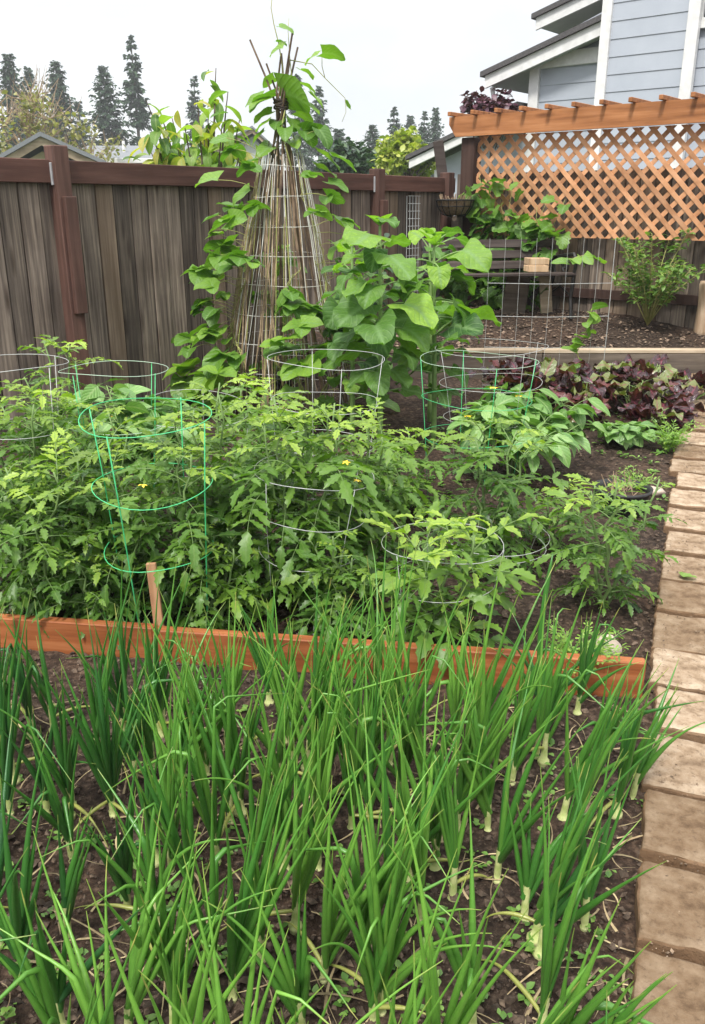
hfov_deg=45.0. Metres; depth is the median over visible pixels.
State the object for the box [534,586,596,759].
onion plant
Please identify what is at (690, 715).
paver
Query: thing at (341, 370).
tomato cage
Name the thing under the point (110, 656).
onion plant
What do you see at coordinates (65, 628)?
bed board
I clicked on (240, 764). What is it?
onion plant
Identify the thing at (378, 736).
onion plant
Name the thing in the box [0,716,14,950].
onion plant
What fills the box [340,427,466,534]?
tomato plant
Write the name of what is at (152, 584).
wooden stake
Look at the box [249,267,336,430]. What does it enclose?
bean vine
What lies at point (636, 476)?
feathery herb
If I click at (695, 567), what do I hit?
paver
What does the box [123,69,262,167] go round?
young cherry tree
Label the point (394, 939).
onion plant
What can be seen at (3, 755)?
onion plant
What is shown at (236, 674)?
onion plant
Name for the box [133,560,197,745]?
onion plant
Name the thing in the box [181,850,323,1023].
onion plant
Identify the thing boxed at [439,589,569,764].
onion plant
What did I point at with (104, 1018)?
onion plant
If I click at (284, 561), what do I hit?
tomato plant
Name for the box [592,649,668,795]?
onion plant
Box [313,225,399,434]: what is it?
sunflower plant
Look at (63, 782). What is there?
onion plant
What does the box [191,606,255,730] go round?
onion plant
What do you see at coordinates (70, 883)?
onion plant
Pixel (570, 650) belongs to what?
feathery herb
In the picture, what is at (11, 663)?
onion plant
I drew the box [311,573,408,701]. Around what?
onion plant
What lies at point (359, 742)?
onion plant
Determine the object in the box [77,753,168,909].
onion plant
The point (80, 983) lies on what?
onion plant
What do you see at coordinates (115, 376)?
tomato cage
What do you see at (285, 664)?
onion plant
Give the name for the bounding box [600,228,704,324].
blueberry bush
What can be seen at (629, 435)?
pepper plant
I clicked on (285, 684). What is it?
onion plant
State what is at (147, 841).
onion plant
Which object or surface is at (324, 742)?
onion plant
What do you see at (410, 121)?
conifer tree
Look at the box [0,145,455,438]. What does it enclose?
board fence
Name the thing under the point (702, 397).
paver
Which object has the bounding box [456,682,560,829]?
onion plant
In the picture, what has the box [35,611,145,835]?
onion plant
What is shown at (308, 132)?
bean vine
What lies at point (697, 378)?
purple chard
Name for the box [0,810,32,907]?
onion plant
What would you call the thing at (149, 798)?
onion plant
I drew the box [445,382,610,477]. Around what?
pepper plant
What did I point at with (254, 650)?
onion plant
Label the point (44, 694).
onion plant
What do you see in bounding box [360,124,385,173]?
conifer tree
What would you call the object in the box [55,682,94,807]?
onion plant
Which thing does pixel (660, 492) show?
stone
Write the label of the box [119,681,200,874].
onion plant
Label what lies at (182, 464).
tomato cage
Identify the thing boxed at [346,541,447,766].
onion plant
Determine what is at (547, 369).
purple chard
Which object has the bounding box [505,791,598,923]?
onion plant
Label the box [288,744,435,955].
onion plant
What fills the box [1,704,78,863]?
onion plant
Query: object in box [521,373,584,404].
purple chard
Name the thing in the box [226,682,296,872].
onion plant
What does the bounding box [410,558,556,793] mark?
onion plant
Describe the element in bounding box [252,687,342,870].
onion plant
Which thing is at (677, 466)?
paver
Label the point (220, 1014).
onion plant
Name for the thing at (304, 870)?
onion plant
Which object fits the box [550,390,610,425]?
purple chard
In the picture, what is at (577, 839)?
onion plant
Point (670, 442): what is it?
feathery herb
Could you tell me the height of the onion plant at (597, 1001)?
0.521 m
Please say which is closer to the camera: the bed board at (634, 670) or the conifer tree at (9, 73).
the bed board at (634, 670)
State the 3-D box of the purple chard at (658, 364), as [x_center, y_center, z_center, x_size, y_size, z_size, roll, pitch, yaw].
[2.219,-0.965,6.321,0.466,0.385,0.600,0,20,0]
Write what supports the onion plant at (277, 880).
on the ground
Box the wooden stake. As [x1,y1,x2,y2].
[146,562,163,625]
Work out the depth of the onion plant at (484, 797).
2.22 m
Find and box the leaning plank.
[433,140,446,176]
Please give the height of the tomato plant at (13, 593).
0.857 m
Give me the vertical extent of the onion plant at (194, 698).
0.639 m
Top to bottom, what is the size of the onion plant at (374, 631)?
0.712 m
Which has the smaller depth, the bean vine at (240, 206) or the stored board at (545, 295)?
the bean vine at (240, 206)
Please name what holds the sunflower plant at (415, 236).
on the ground
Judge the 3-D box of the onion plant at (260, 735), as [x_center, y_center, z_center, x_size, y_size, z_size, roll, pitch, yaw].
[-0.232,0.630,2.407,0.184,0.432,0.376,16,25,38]
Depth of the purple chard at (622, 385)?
6.03 m
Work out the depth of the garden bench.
8.01 m
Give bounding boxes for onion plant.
[0,588,75,815]
[0,597,24,702]
[0,599,89,732]
[0,637,107,846]
[0,690,61,814]
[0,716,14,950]
[0,732,53,963]
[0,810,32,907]
[0,831,113,1023]
[0,846,28,899]
[0,888,59,1023]
[0,898,149,1023]
[0,926,139,1023]
[0,934,35,941]
[1,610,39,740]
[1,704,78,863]
[2,656,57,784]
[3,652,10,689]
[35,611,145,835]
[39,747,238,925]
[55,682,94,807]
[57,808,94,937]
[58,557,188,730]
[63,664,148,841]
[74,566,134,774]
[76,603,225,781]
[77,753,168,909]
[84,823,242,996]
[86,879,231,1023]
[101,781,265,975]
[105,646,283,863]
[111,711,194,902]
[112,628,164,769]
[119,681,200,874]
[124,801,270,1023]
[127,719,161,867]
[129,605,192,723]
[131,662,192,796]
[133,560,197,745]
[138,862,442,1023]
[143,587,250,775]
[143,625,220,835]
[149,818,277,1023]
[158,597,235,824]
[172,603,277,756]
[172,897,271,1023]
[173,598,250,747]
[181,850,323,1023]
[189,636,315,924]
[190,663,411,850]
[191,599,298,886]
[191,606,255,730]
[201,869,357,1023]
[206,662,297,785]
[220,719,364,934]
[223,750,317,962]
[225,760,336,1002]
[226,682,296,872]
[230,578,301,706]
[240,576,303,748]
[249,597,328,759]
[249,626,386,774]
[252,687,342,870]
[258,597,305,752]
[270,595,429,821]
[272,991,344,1023]
[275,996,431,1023]
[284,778,443,983]
[288,541,464,742]
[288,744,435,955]
[295,575,374,754]
[301,576,409,771]
[307,582,472,799]
[308,710,438,956]
[309,829,483,1023]
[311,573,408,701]
[315,855,514,1016]
[319,659,511,881]
[326,631,432,820]
[332,527,406,727]
[333,631,427,829]
[336,673,472,929]
[341,638,440,920]
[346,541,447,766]
[359,652,415,789]
[367,640,481,870]
[374,577,483,786]
[374,849,473,1023]
[379,940,571,1023]
[388,800,487,1023]
[397,617,512,831]
[398,593,477,747]
[399,794,544,1023]
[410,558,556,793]
[412,720,491,901]
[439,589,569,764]
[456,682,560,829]
[458,634,506,709]
[481,765,641,1023]
[486,781,609,946]
[488,554,635,696]
[492,671,586,883]
[498,643,575,785]
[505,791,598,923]
[513,629,576,735]
[529,621,622,766]
[533,749,665,960]
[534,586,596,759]
[536,991,550,1023]
[543,955,646,1023]
[557,639,688,820]
[559,898,662,1023]
[563,665,663,845]
[568,749,638,931]
[572,666,656,749]
[573,602,639,714]
[587,652,702,831]
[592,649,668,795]
[603,971,676,1023]
[605,991,606,1023]
[630,659,704,799]
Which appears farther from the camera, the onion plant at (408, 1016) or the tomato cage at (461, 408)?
the tomato cage at (461, 408)
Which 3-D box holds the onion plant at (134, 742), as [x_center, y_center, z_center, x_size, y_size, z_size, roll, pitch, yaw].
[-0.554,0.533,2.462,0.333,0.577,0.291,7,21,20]
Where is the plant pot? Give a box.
[592,471,653,518]
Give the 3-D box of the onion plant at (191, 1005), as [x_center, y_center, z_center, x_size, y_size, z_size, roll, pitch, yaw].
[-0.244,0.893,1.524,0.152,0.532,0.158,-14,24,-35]
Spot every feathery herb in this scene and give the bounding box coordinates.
[543,618,632,675]
[610,465,659,488]
[645,411,703,451]
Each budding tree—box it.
[0,64,84,151]
[47,115,125,161]
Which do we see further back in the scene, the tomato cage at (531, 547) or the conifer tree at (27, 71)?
the conifer tree at (27, 71)
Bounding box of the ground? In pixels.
[0,376,679,1023]
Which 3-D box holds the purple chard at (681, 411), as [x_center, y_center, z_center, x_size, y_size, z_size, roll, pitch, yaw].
[2.071,-0.646,5.755,0.473,0.280,0.484,13,24,33]
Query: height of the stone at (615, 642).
0.097 m
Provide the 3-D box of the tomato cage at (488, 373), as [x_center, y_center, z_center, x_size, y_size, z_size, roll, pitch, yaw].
[0.806,-0.579,4.997,0.643,0.797,0.644,-2,20,0]
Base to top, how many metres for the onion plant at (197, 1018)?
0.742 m
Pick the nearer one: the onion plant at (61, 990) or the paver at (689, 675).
the onion plant at (61, 990)
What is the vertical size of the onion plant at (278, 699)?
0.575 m
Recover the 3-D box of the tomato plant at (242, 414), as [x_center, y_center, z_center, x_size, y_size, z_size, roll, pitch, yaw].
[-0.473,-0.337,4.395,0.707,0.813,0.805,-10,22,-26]
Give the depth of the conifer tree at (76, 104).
86.93 m
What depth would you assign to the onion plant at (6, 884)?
1.67 m
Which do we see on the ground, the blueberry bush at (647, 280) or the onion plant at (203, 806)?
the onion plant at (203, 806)
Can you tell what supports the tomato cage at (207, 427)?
on the ground
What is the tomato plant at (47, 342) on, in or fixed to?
on the ground
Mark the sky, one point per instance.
(414, 57)
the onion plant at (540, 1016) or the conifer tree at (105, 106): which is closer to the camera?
the onion plant at (540, 1016)
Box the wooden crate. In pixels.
[523,257,548,271]
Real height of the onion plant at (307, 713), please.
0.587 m
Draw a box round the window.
[700,0,704,28]
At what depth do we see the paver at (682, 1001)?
1.80 m
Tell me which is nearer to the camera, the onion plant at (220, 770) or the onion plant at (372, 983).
the onion plant at (372, 983)
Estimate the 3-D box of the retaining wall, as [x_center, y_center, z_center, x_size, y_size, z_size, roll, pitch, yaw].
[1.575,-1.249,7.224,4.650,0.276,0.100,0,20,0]
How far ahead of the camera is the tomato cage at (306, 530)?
3.22 m
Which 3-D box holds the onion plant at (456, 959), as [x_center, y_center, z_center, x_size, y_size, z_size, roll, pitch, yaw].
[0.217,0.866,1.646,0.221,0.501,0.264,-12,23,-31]
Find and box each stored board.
[501,276,530,313]
[539,270,551,312]
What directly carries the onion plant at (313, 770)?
on the ground
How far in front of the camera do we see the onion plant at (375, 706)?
2.22 m
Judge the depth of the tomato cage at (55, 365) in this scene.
3.52 m
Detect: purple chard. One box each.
[468,355,543,394]
[494,358,562,409]
[521,356,591,386]
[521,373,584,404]
[549,363,620,407]
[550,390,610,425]
[576,354,639,403]
[590,366,677,412]
[617,398,699,430]
[619,353,681,393]
[619,385,704,412]
[672,368,704,399]
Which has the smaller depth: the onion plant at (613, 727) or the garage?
the onion plant at (613, 727)
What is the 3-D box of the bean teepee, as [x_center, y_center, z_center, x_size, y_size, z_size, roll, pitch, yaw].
[-0.508,-1.936,6.001,0.989,2.512,1.018,0,20,0]
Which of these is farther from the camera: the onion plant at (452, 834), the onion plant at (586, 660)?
the onion plant at (586, 660)
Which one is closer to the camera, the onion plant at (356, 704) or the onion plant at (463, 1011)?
the onion plant at (463, 1011)
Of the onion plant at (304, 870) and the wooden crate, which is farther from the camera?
the wooden crate
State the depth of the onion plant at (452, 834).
2.02 m
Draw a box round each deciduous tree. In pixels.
[313,137,380,173]
[369,125,435,176]
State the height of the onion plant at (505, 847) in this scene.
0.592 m
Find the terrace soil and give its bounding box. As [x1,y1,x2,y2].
[288,303,704,347]
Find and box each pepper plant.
[63,383,211,532]
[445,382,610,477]
[590,420,667,449]
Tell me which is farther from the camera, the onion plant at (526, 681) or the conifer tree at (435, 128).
the conifer tree at (435, 128)
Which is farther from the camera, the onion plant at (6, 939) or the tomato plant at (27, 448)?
the tomato plant at (27, 448)
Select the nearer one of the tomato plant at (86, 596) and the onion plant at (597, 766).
the onion plant at (597, 766)
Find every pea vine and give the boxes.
[551,251,606,266]
[561,302,607,376]
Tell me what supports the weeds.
on the ground
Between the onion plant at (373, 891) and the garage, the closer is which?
the onion plant at (373, 891)
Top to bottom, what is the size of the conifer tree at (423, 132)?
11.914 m
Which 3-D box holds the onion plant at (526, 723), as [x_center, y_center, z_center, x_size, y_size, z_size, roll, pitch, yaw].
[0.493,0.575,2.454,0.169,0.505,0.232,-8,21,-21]
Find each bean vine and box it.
[162,133,270,402]
[180,220,264,412]
[217,194,310,388]
[233,0,356,207]
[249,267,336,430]
[292,121,399,411]
[304,256,367,419]
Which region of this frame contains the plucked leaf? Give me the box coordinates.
[678,572,696,577]
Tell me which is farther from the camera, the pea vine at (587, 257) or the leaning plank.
the leaning plank
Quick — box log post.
[693,281,704,334]
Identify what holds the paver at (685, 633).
on the ground
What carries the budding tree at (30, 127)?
on the ground
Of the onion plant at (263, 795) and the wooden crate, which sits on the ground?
the onion plant at (263, 795)
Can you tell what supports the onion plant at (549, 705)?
on the ground
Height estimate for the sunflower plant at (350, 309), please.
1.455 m
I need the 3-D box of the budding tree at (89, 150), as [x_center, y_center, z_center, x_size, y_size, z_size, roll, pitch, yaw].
[-9.435,-11.887,30.859,2.770,4.805,2.259,0,20,0]
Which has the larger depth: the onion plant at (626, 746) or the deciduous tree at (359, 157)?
the deciduous tree at (359, 157)
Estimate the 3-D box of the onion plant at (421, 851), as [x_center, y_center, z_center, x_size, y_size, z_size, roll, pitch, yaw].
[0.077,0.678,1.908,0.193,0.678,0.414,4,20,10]
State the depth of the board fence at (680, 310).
8.00 m
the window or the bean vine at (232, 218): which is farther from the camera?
the window
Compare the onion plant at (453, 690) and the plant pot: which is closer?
the onion plant at (453, 690)
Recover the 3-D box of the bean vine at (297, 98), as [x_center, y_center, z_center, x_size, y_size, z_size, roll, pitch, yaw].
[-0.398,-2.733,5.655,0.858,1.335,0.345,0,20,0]
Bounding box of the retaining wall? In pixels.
[263,348,704,378]
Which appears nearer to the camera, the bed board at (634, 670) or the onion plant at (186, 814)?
the onion plant at (186, 814)
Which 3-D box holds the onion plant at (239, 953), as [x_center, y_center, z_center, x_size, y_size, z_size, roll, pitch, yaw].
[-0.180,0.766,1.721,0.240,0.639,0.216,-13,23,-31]
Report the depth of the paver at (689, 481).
4.77 m
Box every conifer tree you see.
[0,53,35,153]
[20,66,48,138]
[36,60,90,147]
[73,101,90,146]
[78,65,140,145]
[118,35,156,145]
[183,75,207,148]
[276,74,324,171]
[303,85,333,171]
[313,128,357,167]
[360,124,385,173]
[381,106,400,144]
[401,115,416,149]
[417,111,430,143]
[425,107,444,176]
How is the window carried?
in the house at (593, 52)
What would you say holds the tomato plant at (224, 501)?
on the ground
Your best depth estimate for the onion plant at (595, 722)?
2.42 m
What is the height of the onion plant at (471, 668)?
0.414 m
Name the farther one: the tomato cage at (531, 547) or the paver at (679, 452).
the paver at (679, 452)
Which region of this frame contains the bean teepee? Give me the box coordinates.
[222,33,348,418]
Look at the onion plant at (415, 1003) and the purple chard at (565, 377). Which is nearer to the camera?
the onion plant at (415, 1003)
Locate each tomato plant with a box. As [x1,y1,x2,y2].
[0,334,129,511]
[0,378,93,582]
[0,430,124,637]
[10,401,183,610]
[32,521,148,656]
[54,412,253,627]
[127,377,300,592]
[131,521,279,649]
[192,368,327,515]
[198,374,393,630]
[279,516,400,645]
[289,397,429,585]
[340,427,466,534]
[357,499,551,671]
[418,409,590,587]
[514,478,608,569]
[532,473,687,616]
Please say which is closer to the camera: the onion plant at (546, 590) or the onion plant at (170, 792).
the onion plant at (170, 792)
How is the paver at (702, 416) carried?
on the ground
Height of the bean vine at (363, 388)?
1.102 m
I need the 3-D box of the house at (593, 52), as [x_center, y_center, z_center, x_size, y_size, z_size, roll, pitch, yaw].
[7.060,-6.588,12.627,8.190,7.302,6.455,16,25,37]
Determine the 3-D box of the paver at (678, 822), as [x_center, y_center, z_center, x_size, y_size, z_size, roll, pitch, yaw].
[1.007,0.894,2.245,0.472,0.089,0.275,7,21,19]
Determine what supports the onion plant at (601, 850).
on the ground
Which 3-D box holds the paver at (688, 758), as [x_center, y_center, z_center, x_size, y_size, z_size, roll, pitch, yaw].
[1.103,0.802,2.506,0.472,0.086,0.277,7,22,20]
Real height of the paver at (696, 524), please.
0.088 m
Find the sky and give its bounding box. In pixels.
[0,0,557,174]
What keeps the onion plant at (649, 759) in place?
on the ground
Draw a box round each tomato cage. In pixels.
[0,354,72,573]
[58,360,167,510]
[78,397,213,628]
[137,389,250,476]
[254,452,374,605]
[267,349,384,549]
[381,522,503,646]
[420,350,538,500]
[435,338,548,477]
[449,515,549,565]
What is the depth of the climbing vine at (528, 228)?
8.28 m
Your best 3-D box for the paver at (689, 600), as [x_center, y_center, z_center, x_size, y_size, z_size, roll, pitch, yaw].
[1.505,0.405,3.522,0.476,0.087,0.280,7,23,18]
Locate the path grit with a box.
[650,391,704,979]
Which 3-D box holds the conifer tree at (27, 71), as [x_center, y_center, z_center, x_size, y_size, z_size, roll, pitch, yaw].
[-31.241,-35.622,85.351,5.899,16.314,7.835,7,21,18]
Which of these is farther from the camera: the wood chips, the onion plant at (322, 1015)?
the wood chips
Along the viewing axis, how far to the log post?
7.55 m
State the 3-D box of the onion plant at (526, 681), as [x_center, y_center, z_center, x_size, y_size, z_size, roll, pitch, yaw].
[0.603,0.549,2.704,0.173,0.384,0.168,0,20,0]
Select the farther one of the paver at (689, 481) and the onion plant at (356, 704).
the paver at (689, 481)
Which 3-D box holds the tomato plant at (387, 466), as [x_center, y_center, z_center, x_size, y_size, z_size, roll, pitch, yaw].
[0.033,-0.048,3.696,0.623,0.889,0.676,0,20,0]
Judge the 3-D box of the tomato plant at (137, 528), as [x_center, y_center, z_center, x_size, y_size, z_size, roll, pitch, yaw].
[-0.745,0.091,3.324,0.749,0.897,0.713,0,20,0]
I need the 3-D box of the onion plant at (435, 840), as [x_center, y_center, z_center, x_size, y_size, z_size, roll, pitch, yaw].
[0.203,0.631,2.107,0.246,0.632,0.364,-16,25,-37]
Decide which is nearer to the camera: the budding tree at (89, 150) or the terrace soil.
the terrace soil
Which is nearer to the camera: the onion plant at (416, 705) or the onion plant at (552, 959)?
the onion plant at (552, 959)
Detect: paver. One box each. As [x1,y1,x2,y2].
[627,947,704,1023]
[634,861,704,965]
[638,789,704,874]
[640,734,704,800]
[647,647,704,694]
[650,612,704,655]
[653,686,704,743]
[654,580,704,617]
[660,555,704,585]
[663,507,704,534]
[663,531,704,558]
[667,488,704,511]
[668,459,704,476]
[673,444,704,460]
[675,472,704,491]
[680,432,704,446]
[681,419,704,432]
[689,399,704,411]
[693,411,704,419]
[696,391,704,398]
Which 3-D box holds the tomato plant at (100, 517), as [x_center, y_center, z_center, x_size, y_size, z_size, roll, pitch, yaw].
[-1.089,-0.007,3.546,0.785,0.888,0.748,0,20,0]
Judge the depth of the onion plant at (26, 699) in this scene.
2.62 m
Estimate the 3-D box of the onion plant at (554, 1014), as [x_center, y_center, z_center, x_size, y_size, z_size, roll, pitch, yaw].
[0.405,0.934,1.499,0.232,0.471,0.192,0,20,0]
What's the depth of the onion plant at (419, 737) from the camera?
2.28 m
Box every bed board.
[0,614,154,657]
[152,626,645,697]
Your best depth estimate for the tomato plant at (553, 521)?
3.95 m
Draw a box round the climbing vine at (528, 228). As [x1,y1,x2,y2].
[458,174,570,312]
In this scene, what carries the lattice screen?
on the ground
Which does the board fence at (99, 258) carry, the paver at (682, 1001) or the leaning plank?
the leaning plank
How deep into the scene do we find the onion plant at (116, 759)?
2.32 m
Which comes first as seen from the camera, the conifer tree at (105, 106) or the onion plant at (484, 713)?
the onion plant at (484, 713)
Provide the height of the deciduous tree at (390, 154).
3.638 m
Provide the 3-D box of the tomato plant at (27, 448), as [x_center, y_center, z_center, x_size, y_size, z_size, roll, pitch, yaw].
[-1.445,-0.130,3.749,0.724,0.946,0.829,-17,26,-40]
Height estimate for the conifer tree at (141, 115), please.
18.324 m
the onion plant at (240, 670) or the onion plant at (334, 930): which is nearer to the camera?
the onion plant at (334, 930)
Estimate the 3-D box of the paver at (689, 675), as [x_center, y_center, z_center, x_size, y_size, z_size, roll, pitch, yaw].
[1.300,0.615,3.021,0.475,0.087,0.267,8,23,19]
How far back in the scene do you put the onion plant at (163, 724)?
2.30 m
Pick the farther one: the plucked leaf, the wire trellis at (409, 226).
the wire trellis at (409, 226)
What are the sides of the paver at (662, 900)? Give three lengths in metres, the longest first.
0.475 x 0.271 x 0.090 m
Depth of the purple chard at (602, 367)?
6.29 m
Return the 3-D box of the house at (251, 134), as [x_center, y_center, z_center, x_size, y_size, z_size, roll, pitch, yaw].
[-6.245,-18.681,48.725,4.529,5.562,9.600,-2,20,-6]
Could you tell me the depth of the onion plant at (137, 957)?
1.68 m
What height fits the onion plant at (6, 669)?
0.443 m
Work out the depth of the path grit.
3.19 m
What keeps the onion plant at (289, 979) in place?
on the ground
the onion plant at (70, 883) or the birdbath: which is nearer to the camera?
the onion plant at (70, 883)
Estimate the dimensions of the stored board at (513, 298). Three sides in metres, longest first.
0.360 x 0.240 x 0.055 m
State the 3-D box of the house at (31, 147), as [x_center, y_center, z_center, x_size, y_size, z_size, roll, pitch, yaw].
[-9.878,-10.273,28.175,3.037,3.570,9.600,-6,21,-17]
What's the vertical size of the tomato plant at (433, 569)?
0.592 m
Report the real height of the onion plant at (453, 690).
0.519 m
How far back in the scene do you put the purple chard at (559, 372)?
6.31 m
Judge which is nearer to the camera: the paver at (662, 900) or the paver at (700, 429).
the paver at (662, 900)
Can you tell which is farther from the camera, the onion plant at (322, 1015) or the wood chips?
the wood chips
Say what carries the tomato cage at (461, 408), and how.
on the ground
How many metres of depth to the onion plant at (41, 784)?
2.29 m
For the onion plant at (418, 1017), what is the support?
on the ground
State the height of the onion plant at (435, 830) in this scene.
0.657 m
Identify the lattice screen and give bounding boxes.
[448,92,704,303]
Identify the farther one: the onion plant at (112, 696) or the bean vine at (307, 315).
the bean vine at (307, 315)
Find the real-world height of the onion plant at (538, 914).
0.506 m
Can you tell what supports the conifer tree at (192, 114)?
on the ground
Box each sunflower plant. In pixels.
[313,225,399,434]
[328,213,438,453]
[375,226,501,446]
[391,227,485,421]
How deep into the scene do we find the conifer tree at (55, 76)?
79.31 m
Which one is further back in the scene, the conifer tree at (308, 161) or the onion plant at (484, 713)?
the conifer tree at (308, 161)
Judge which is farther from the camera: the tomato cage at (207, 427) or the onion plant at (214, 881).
the tomato cage at (207, 427)
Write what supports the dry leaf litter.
on the ground
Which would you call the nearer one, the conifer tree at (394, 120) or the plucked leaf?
the plucked leaf
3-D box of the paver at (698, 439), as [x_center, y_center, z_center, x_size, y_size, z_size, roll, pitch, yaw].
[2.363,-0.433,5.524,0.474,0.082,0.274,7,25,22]
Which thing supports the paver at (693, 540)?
on the ground
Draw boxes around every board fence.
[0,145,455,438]
[456,168,704,328]
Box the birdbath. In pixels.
[435,194,474,279]
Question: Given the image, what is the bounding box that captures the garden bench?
[421,236,577,318]
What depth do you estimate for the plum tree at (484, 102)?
12.65 m
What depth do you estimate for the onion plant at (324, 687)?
2.41 m
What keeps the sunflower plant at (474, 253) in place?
on the ground
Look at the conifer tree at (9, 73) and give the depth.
75.54 m
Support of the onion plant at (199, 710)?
on the ground
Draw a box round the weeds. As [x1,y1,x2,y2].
[0,380,668,1023]
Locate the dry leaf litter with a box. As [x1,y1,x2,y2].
[0,694,642,1023]
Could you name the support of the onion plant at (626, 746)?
on the ground
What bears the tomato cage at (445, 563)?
on the ground
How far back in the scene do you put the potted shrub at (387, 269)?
7.63 m
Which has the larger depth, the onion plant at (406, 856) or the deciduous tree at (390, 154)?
the deciduous tree at (390, 154)
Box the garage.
[405,101,527,215]
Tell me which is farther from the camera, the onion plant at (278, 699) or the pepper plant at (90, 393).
the pepper plant at (90, 393)
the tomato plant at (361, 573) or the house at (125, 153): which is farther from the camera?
the house at (125, 153)
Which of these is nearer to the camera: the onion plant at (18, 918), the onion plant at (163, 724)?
the onion plant at (18, 918)
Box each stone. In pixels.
[596,634,621,654]
[651,486,665,496]
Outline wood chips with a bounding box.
[377,302,704,348]
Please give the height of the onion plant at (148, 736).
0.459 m
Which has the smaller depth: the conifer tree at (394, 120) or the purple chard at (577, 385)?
the purple chard at (577, 385)
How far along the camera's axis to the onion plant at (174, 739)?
2.20 m
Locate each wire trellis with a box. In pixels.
[406,199,419,299]
[482,238,615,387]
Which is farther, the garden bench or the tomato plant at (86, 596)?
the garden bench
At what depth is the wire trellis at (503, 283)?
6.59 m
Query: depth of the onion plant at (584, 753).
2.25 m
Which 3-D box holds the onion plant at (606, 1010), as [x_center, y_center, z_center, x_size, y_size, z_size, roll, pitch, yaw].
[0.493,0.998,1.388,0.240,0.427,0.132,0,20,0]
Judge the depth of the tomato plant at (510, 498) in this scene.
3.74 m
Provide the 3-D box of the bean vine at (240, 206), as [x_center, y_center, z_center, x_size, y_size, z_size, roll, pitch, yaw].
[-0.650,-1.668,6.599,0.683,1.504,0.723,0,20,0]
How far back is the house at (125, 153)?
32.52 m
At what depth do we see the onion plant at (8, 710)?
2.45 m
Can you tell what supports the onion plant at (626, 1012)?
on the ground
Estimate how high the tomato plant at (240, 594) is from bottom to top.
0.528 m
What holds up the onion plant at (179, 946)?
on the ground
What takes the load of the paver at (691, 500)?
on the ground
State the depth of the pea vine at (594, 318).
6.57 m
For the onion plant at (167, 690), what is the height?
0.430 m
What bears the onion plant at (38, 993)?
on the ground
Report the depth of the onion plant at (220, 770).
2.25 m
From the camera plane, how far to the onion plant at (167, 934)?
1.70 m
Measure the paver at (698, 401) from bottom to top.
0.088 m
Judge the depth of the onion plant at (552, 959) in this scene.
1.64 m
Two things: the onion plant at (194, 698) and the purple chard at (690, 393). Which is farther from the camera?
the purple chard at (690, 393)
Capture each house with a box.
[0,132,106,161]
[82,141,199,163]
[215,126,284,169]
[480,0,704,171]
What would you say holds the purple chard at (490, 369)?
on the ground
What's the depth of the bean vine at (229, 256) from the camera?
5.85 m
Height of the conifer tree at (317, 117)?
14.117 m
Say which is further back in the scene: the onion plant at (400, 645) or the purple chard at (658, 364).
the purple chard at (658, 364)
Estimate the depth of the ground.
2.55 m
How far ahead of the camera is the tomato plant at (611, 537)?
3.37 m
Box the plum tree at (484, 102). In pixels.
[459,86,522,172]

